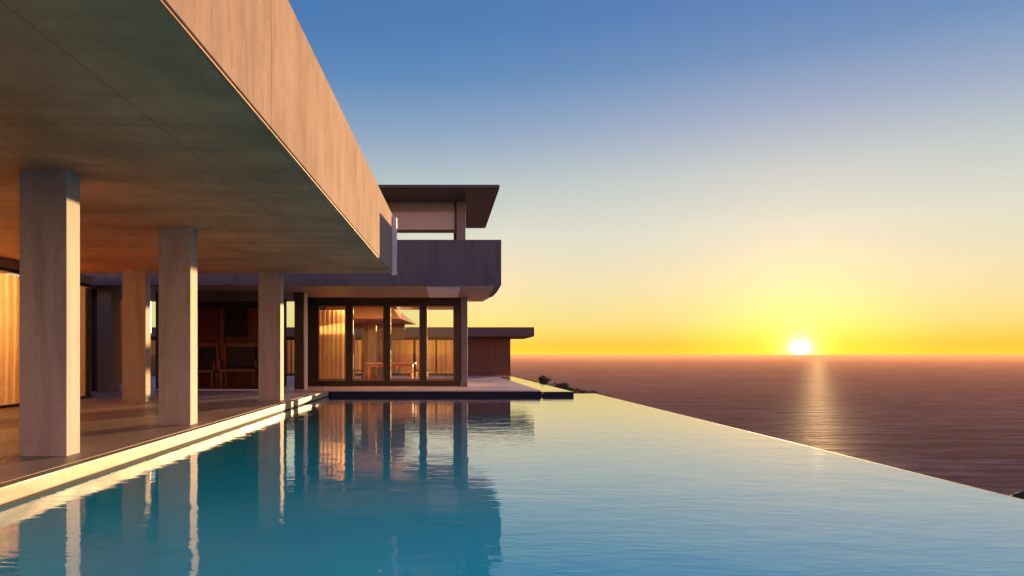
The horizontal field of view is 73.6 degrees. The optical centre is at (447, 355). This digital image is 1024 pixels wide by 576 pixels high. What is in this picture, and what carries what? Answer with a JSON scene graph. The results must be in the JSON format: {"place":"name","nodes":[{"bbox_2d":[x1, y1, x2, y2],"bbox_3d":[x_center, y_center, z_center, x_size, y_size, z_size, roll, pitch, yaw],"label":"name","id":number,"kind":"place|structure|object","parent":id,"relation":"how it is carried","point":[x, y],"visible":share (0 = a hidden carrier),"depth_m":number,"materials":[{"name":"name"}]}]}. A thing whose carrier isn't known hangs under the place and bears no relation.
{"place":"outdoors","nodes":[
{"label":"outdoors","id":0,"kind":"place"},
{"bbox_2d":[0,390,324,483],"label":"deck","id":1,"kind":"structure","parent":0,"point":[110,422],"depth_m":10.46,"materials":[{"name":"stone"}]},
{"bbox_2d":[0,257,93,407],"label":"curtained room","id":2,"kind":"object","parent":1,"relation":"on","point":[7,265],"visible":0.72,"depth_m":16.50,"materials":[{"name":"brown fabric"}]},
{"bbox_2d":[0,273,18,404],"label":"curtain","id":3,"kind":"object","parent":2,"relation":"hanging from","point":[9,339],"visible":0.2,"depth_m":13.92,"materials":[{"name":"fabric"}]},
{"bbox_2d":[0,267,91,407],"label":"window frame","id":4,"kind":"structure","parent":2,"relation":"in","point":[88,287],"depth_m":16.50,"materials":[{"name":"brown metal"}]},
{"bbox_2d":[91,289,96,390],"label":"charcoal wall","id":5,"kind":"structure","parent":1,"relation":"on","point":[93,339],"depth_m":19.50,"materials":[{"name":"grey metal"}]},
{"bbox_2d":[97,287,119,391],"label":"column","id":6,"kind":"structure","parent":1,"relation":"on","point":[108,339],"depth_m":19.00,"materials":[{"name":"grey concrete"}]},
{"bbox_2d":[0,0,396,455],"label":"concrete canopy","id":7,"kind":"object","parent":1,"relation":"on","point":[177,145],"visible":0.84,"depth_m":6.98,"materials":[{"name":"beige concrete"}]},
{"bbox_2d":[0,396,326,507],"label":"pool side","id":8,"kind":"structure","parent":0,"point":[62,485],"depth_m":7.24,"materials":[{"name":"tile"}]},
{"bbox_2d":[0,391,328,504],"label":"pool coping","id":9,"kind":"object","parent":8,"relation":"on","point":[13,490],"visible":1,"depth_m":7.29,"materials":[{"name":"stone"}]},
{"bbox_2d":[120,376,540,391],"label":"terrace","id":10,"kind":"structure","parent":0,"point":[487,384],"depth_m":21.75,"materials":[{"name":"stone"}]},
{"bbox_2d":[120,301,150,383],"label":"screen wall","id":11,"kind":"structure","parent":10,"relation":"on","point":[121,342],"depth_m":24.50,"materials":[{"name":"brown wood"}]},
{"bbox_2d":[155,291,286,389],"bbox_3d":[-7.050,-0.382,21.605,3.140,3.034,3.230,0,0,0],"label":"red room","id":12,"kind":"object","parent":10,"relation":"on","point":[212,306],"visible":0.38,"depth_m":23.07,"materials":[{"name":"brown wood"}]},
{"bbox_2d":[197,343,218,385],"bbox_3d":[-8.044,0.300,22.500,0.801,1.420,0.600,0,0,0],"label":"armchair","id":13,"kind":"object","parent":12,"relation":"on","point":[207,355],"visible":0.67,"depth_m":22.72,"materials":[{"name":"brown wood"}]},
{"bbox_2d":[225,308,246,336],"bbox_3d":[-7.184,-1.109,23.051,0.747,1.001,0.082,0,0,0],"label":"picture","id":14,"kind":"object","parent":12,"relation":"attached to","point":[235,322],"visible":0.87,"depth_m":23.03,"materials":[{"name":"black fabric"}]},
{"bbox_2d":[218,343,257,385],"bbox_3d":[-6.864,0.300,22.400,1.266,1.420,0.600,0,0,0],"label":"armchair","id":15,"kind":"object","parent":12,"relation":"on","point":[241,356],"visible":0.87,"depth_m":22.62,"materials":[{"name":"brown wood"}]},
{"bbox_2d":[80,185,500,388],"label":"glass house","id":16,"kind":"structure","parent":10,"relation":"on","point":[458,273],"depth_m":19.76,"materials":[{"name":"paint"}]},
{"bbox_2d":[320,310,344,378],"bbox_3d":[-3.915,-0.267,22.946,0.865,2.504,0.118,0,0,1],"label":"curtain","id":17,"kind":"object","parent":16,"relation":"hanging from","point":[332,344],"visible":0.87,"depth_m":22.96,"materials":[{"name":"fabric"}]},
{"bbox_2d":[308,298,460,385],"bbox_3d":[-2.120,-0.436,22.670,5.118,2.942,0.140,0,0,0],"label":"window frame","id":18,"kind":"structure","parent":16,"relation":"in","point":[314,379],"depth_m":22.60,"materials":[{"name":"brown metal"}]},
{"bbox_2d":[382,339,391,378],"bbox_3d":[-2.538,0.161,28.192,0.431,1.648,0.123,0,0,0],"label":"curtain","id":19,"kind":"object","parent":16,"relation":"hanging from","point":[382,358],"visible":0.21,"depth_m":28.22,"materials":[{"name":"beige fabric"}]},
{"bbox_2d":[386,202,455,232],"bbox_3d":[-2.978,-3.349,19.750,6.443,2.249,0.100,0,0,0],"label":"upper window","id":20,"kind":"structure","parent":16,"relation":"in","point":[412,217],"depth_m":19.76,"materials":[{"name":"grey glass"}]},
{"bbox_2d":[151,327,533,375],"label":"wing","id":21,"kind":"structure","parent":10,"relation":"on","point":[488,351],"depth_m":34.20,"materials":[{"name":"brown wood"}]},
{"bbox_2d":[151,337,155,375],"bbox_3d":[-14.125,0.061,34.430,2.250,1.947,0.460,0,0,0],"label":"window","id":22,"kind":"structure","parent":21,"relation":"in","point":[152,338],"depth_m":34.58,"materials":[{"name":"brown metal"}]},
{"bbox_2d":[287,337,293,375],"bbox_3d":[-7.375,0.061,34.437,2.250,1.947,0.474,0,0,0],"label":"window","id":23,"kind":"structure","parent":21,"relation":"in","point":[290,340],"depth_m":34.60,"materials":[{"name":"brown metal"}]},
{"bbox_2d":[355,337,361,375],"bbox_3d":[-5.125,0.061,34.438,2.250,1.947,0.477,0,0,0],"label":"window","id":24,"kind":"structure","parent":21,"relation":"in","point":[357,339],"depth_m":34.61,"materials":[{"name":"brown metal"}]},
{"bbox_2d":[381,337,412,375],"bbox_3d":[-2.875,0.061,34.432,2.250,1.947,0.465,0,0,0],"label":"window","id":25,"kind":"structure","parent":21,"relation":"in","point":[397,344],"depth_m":34.58,"materials":[{"name":"brown wood"}]},
{"bbox_2d":[413,337,452,375],"bbox_3d":[-0.600,0.061,34.430,2.300,1.947,0.460,0,0,0],"label":"window","id":26,"kind":"structure","parent":21,"relation":"in","point":[437,347],"depth_m":34.57,"materials":[{"name":"brown metal"}]},
{"bbox_2d":[353,354,364,378],"bbox_3d":[-3.373,0.485,25.598,0.460,1.100,0.460,0,0,-10],"label":"dining chair","id":27,"kind":"object","parent":10,"relation":"on","point":[357,370],"visible":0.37,"depth_m":25.35,"materials":[{"name":"wood"}]},
{"bbox_2d":[365,362,415,378],"bbox_3d":[-2.149,0.655,25.675,1.868,0.760,0.950,0,0,0],"label":"dining table","id":28,"kind":"object","parent":10,"relation":"on","point":[393,364],"visible":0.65,"depth_m":25.28,"materials":[{"name":"brown wood"}]},
{"bbox_2d":[415,353,428,378],"bbox_3d":[-0.986,0.485,25.702,0.460,1.100,0.460,0,0,-10],"label":"dining chair","id":29,"kind":"object","parent":10,"relation":"on","point":[416,372],"visible":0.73,"depth_m":25.51,"materials":[{"name":"wood"}]},
{"bbox_2d":[328,392,573,395],"bbox_3d":[-6.103,1.386,30.435,19.594,0.628,20.930,0,0,0],"label":"terrace riser","id":30,"kind":"object","parent":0,"point":[450,394],"visible":0.19,"depth_m":19.97,"materials":[{"name":"tile"}]},
{"bbox_2d":[501,377,571,393],"bbox_3d":[3.009,1.111,27.001,0.894,0.078,13.976,0,0,-2],"label":"pale ledge","id":31,"kind":"object","parent":30,"relation":"on","point":[542,387],"visible":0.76,"depth_m":24.06,"materials":[{"name":"beige stone"}]},
{"bbox_2d":[0,394,1023,575],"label":"pool water","id":32,"kind":"structure","parent":0,"point":[587,485],"depth_m":5.43,"materials":[{"name":"blue liquid"}]},
{"bbox_2d":[1,0,1023,355],"label":"sky","id":33,"kind":"structure","parent":0,"point":[674,177],"materials":[{"name":"blue"}]},
{"bbox_2d":[498,356,1023,495],"bbox_3d":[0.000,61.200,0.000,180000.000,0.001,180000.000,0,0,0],"label":"sea","id":34,"kind":"structure","parent":0,"point":[958,419],"depth_m":961.12,"materials":[{"name":"liquid"}]},
{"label":"hillside","id":35,"kind":"structure","parent":0,"visible":0},
{"bbox_2d":[537,375,548,384],"bbox_3d":[4.064,1.080,28.895,0.585,0.507,0.750,0,0,0],"label":"shrub","id":36,"kind":"object","parent":35,"relation":"on","point":[543,380],"visible":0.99,"depth_m":28.75,"materials":[{"name":"green plant"}]},
{"bbox_2d":[551,382,568,386],"bbox_3d":[4.664,1.299,27.998,0.918,0.461,0.797,0,0,28],"label":"shrub","id":37,"kind":"object","parent":35,"relation":"on","point":[563,383],"visible":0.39,"depth_m":27.84,"materials":[{"name":"green plant"}]},
{"bbox_2d":[556,384,572,391],"bbox_3d":[4.688,1.354,27.522,0.783,0.443,0.976,0,0,-38],"label":"shrub","id":38,"kind":"object","parent":35,"relation":"on","point":[562,387],"visible":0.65,"depth_m":27.39,"materials":[{"name":"green plant"}]},
{"bbox_2d":[564,387,578,392],"bbox_3d":[4.923,1.431,27.046,0.821,0.364,1.226,0,0,0],"label":"shrub","id":39,"kind":"object","parent":35,"relation":"on","point":[575,390],"visible":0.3,"depth_m":27.04,"materials":[{"name":"green plant"}]},
{"bbox_2d":[574,393,1023,499],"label":"pool wall","id":40,"kind":"structure","parent":35,"relation":"on","point":[829,451],"depth_m":8.25,"materials":[{"name":"tile"}]},
{"bbox_2d":[1009,491,1023,498],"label":"rock","id":41,"kind":"object","parent":35,"relation":"on","point":[1020,494],"visible":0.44,"depth_m":6.89,"materials":[{"name":"brown stone"}]}
]}

